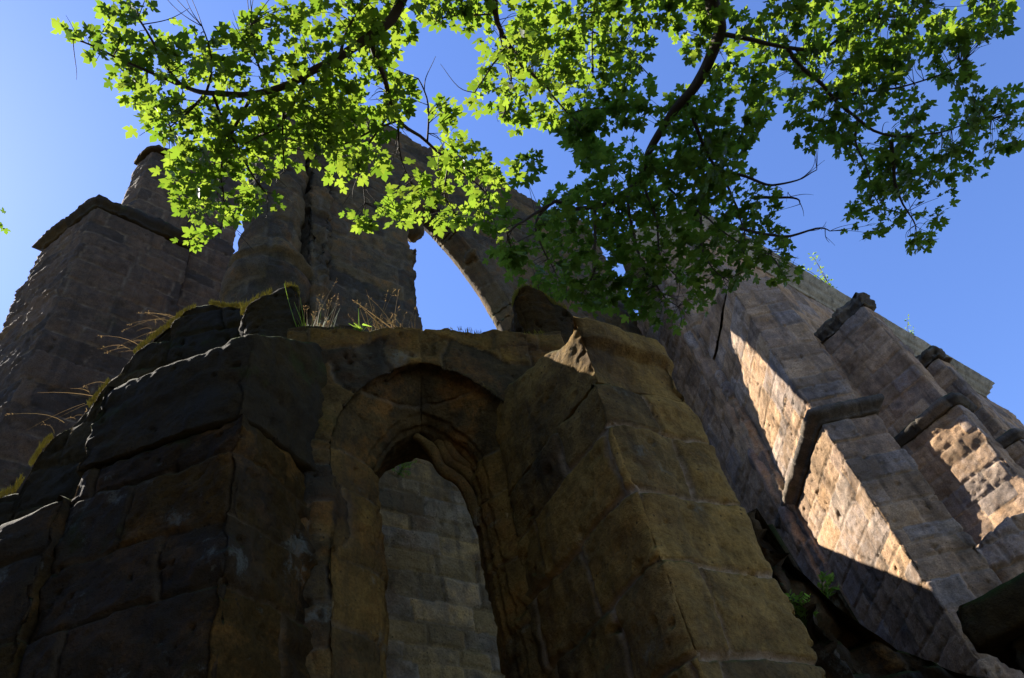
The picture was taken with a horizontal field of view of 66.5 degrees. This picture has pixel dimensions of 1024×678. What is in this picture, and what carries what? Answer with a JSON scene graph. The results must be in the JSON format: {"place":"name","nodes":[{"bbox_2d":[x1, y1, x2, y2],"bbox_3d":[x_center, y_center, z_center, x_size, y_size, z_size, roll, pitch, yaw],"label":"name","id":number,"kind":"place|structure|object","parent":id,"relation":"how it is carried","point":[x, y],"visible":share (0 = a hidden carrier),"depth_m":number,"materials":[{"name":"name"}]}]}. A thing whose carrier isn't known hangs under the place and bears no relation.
{"place":"outdoors","nodes":[
{"label":"outdoors","id":0,"kind":"place"},
{"bbox_2d":[0,145,245,497],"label":"church buttress","id":1,"kind":"structure","parent":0,"point":[106,269],"depth_m":16.94,"materials":[{"name":"brown stone"}]},
{"bbox_2d":[0,0,1023,424],"label":"sky","id":2,"kind":"structure","parent":0,"point":[64,144],"materials":[{"name":"blue"}]},
{"bbox_3d":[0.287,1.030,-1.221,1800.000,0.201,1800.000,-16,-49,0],"label":"ground","id":3,"kind":"structure","parent":0,"visible":0},
{"bbox_2d":[0,207,10,234],"bbox_3d":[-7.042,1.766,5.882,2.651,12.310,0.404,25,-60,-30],"label":"leafy twig","id":4,"kind":"object","parent":3,"relation":"on","point":[5,230],"visible":1,"depth_m":10.95,"materials":[{"name":"green plant"}]},
{"bbox_2d":[0,495,70,677],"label":"wall","id":5,"kind":"structure","parent":3,"relation":"on","point":[28,543],"depth_m":4.84,"materials":[{"name":"stone"}]},
{"bbox_2d":[0,298,243,525],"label":"gable wall","id":6,"kind":"structure","parent":3,"relation":"on","point":[192,331],"depth_m":7.63,"materials":[{"name":"stone"}]},
{"bbox_2d":[12,382,94,430],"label":"dry grass","id":7,"kind":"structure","parent":6,"relation":"on","point":[65,410],"depth_m":7.67,"materials":[{"name":"brown plant"}]},
{"bbox_2d":[98,310,173,353],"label":"dry grass","id":8,"kind":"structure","parent":6,"relation":"on","point":[137,324],"depth_m":8.52,"materials":[{"name":"brown plant"}]},
{"bbox_2d":[17,334,326,677],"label":"stone pier","id":9,"kind":"structure","parent":3,"relation":"on","point":[184,548],"depth_m":4.90,"materials":[{"name":"stone"}]},
{"bbox_2d":[287,325,564,677],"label":"window wall","id":10,"kind":"structure","parent":3,"relation":"on","point":[395,397],"depth_m":6.50,"materials":[{"name":"stone"}]},
{"bbox_2d":[239,281,301,337],"bbox_3d":[-2.341,-0.182,7.561,0.590,1.031,0.299,4,-52,-17],"label":"coping stone","id":11,"kind":"object","parent":10,"relation":"on","point":[269,315],"visible":0.67,"depth_m":7.48,"materials":[{"name":"grey stone"}]},
{"bbox_2d":[284,281,339,326],"bbox_3d":[-2.045,-0.111,7.814,0.822,1.190,0.750,22,-59,-28],"label":"grass tuft","id":12,"kind":"object","parent":10,"relation":"on","point":[306,324],"visible":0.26,"depth_m":7.65,"materials":[{"name":"beige plant"}]},
{"bbox_2d":[350,308,372,331],"bbox_3d":[-1.412,-0.101,7.268,0.306,0.135,0.296,-35,-52,16],"label":"grass tuft","id":13,"kind":"object","parent":10,"relation":"on","point":[358,327],"visible":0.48,"depth_m":7.22,"materials":[{"name":"green plant"}]},
{"bbox_2d":[352,288,395,331],"bbox_3d":[-1.313,-0.221,7.418,0.429,0.470,0.433,7,-52,-18],"label":"grass tuft","id":14,"kind":"object","parent":10,"relation":"on","point":[369,329],"visible":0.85,"depth_m":7.39,"materials":[{"name":"brown plant"}]},
{"bbox_2d":[353,290,400,328],"bbox_3d":[-1.261,-0.200,7.589,0.438,0.681,0.562,-16,-49,0],"label":"grass tuft","id":15,"kind":"object","parent":10,"relation":"on","point":[392,327],"visible":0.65,"depth_m":7.46,"materials":[{"name":"brown plant"}]},
{"bbox_2d":[386,308,416,328],"bbox_3d":[-1.132,-0.094,7.520,0.613,0.397,0.426,-16,-49,0],"label":"grass tuft","id":16,"kind":"object","parent":10,"relation":"on","point":[402,320],"visible":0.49,"depth_m":7.40,"materials":[{"name":"brown plant"}]},
{"bbox_2d":[510,283,573,344],"bbox_3d":[0.335,-0.059,8.405,0.659,1.181,0.578,-1,-50,-12],"label":"coping stone","id":17,"kind":"object","parent":10,"relation":"on","point":[536,310],"visible":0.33,"depth_m":8.28,"materials":[{"name":"stone"}]},
{"bbox_2d":[219,92,641,335],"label":"church wall","id":18,"kind":"structure","parent":3,"relation":"on","point":[311,245],"depth_m":14.63,"materials":[{"name":"brown stone"}]},
{"bbox_2d":[378,458,504,677],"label":"wall","id":19,"kind":"structure","parent":3,"relation":"on","point":[442,623],"depth_m":8.29,"materials":[{"name":"stone"}]},
{"bbox_2d":[392,458,416,477],"bbox_3d":[-1.327,1.480,9.156,0.452,0.297,0.454,-16,-49,0],"label":"fern","id":20,"kind":"object","parent":19,"relation":"on","point":[401,469],"visible":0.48,"depth_m":9.15,"materials":[{"name":"green plant"}]},
{"bbox_2d":[50,0,1023,337],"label":"maple tree","id":21,"kind":"object","parent":3,"relation":"on","point":[324,124],"visible":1,"depth_m":8.77,"materials":[{"name":"green plant"}]},
{"bbox_2d":[495,317,825,677],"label":"stone pier","id":22,"kind":"structure","parent":3,"relation":"on","point":[638,548],"depth_m":5.09,"materials":[{"name":"stone"}]},
{"bbox_2d":[623,211,1023,627],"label":"nave wall","id":23,"kind":"structure","parent":3,"relation":"on","point":[755,479],"depth_m":16.47,"materials":[{"name":"brown stone"}]},
{"bbox_2d":[777,252,836,287],"bbox_3d":[8.764,-1.638,22.941,1.281,2.545,1.128,-16,-49,0],"label":"sapling","id":24,"kind":"object","parent":23,"relation":"on","point":[825,279],"visible":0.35,"depth_m":22.81,"materials":[{"name":"green plant"}]},
{"bbox_2d":[904,314,914,334],"bbox_3d":[12.172,-0.162,24.101,0.889,1.219,0.488,-33,-51,14],"label":"sapling","id":25,"kind":"object","parent":23,"relation":"on","point":[910,325],"visible":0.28,"depth_m":24.21,"materials":[{"name":"green plant"}]},
{"bbox_2d":[698,276,1023,677],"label":"church buttress","id":26,"kind":"structure","parent":3,"relation":"on","point":[909,565],"depth_m":11.51,"materials":[{"name":"brown stone"}]},
{"bbox_2d":[747,508,985,677],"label":"rubble wall","id":27,"kind":"structure","parent":3,"relation":"on","point":[847,644],"depth_m":5.53,"materials":[{"name":"stone"}]},
{"bbox_2d":[784,590,818,626],"bbox_3d":[1.942,1.866,5.294,0.299,0.209,0.326,-16,-49,0],"label":"weed","id":28,"kind":"object","parent":27,"relation":"on","point":[798,610],"visible":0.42,"depth_m":5.24,"materials":[{"name":"green plant"}]},
{"bbox_2d":[817,571,839,605],"bbox_3d":[2.267,1.859,5.703,0.291,0.220,0.328,-16,-49,0],"label":"weed","id":29,"kind":"object","parent":27,"relation":"on","point":[829,578],"visible":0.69,"depth_m":5.67,"materials":[{"name":"green plant"}]},
{"bbox_2d":[814,292,1023,547],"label":"church buttress","id":30,"kind":"structure","parent":3,"relation":"on","point":[971,470],"depth_m":15.30,"materials":[{"name":"brown stone"}]},
{"bbox_2d":[916,345,1023,468],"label":"church buttress","id":31,"kind":"structure","parent":3,"relation":"on","point":[935,361],"depth_m":17.38,"materials":[{"name":"brown stone"}]},
{"bbox_2d":[956,572,1023,673],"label":"slab capped wall","id":32,"kind":"structure","parent":3,"relation":"on","point":[992,622],"depth_m":4.76,"materials":[{"name":"stone"}]},
{"bbox_2d":[975,513,1023,582],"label":"rubble wall","id":33,"kind":"structure","parent":3,"relation":"on","point":[1000,548],"depth_m":11.55,"materials":[{"name":"grey stone"}]}
]}

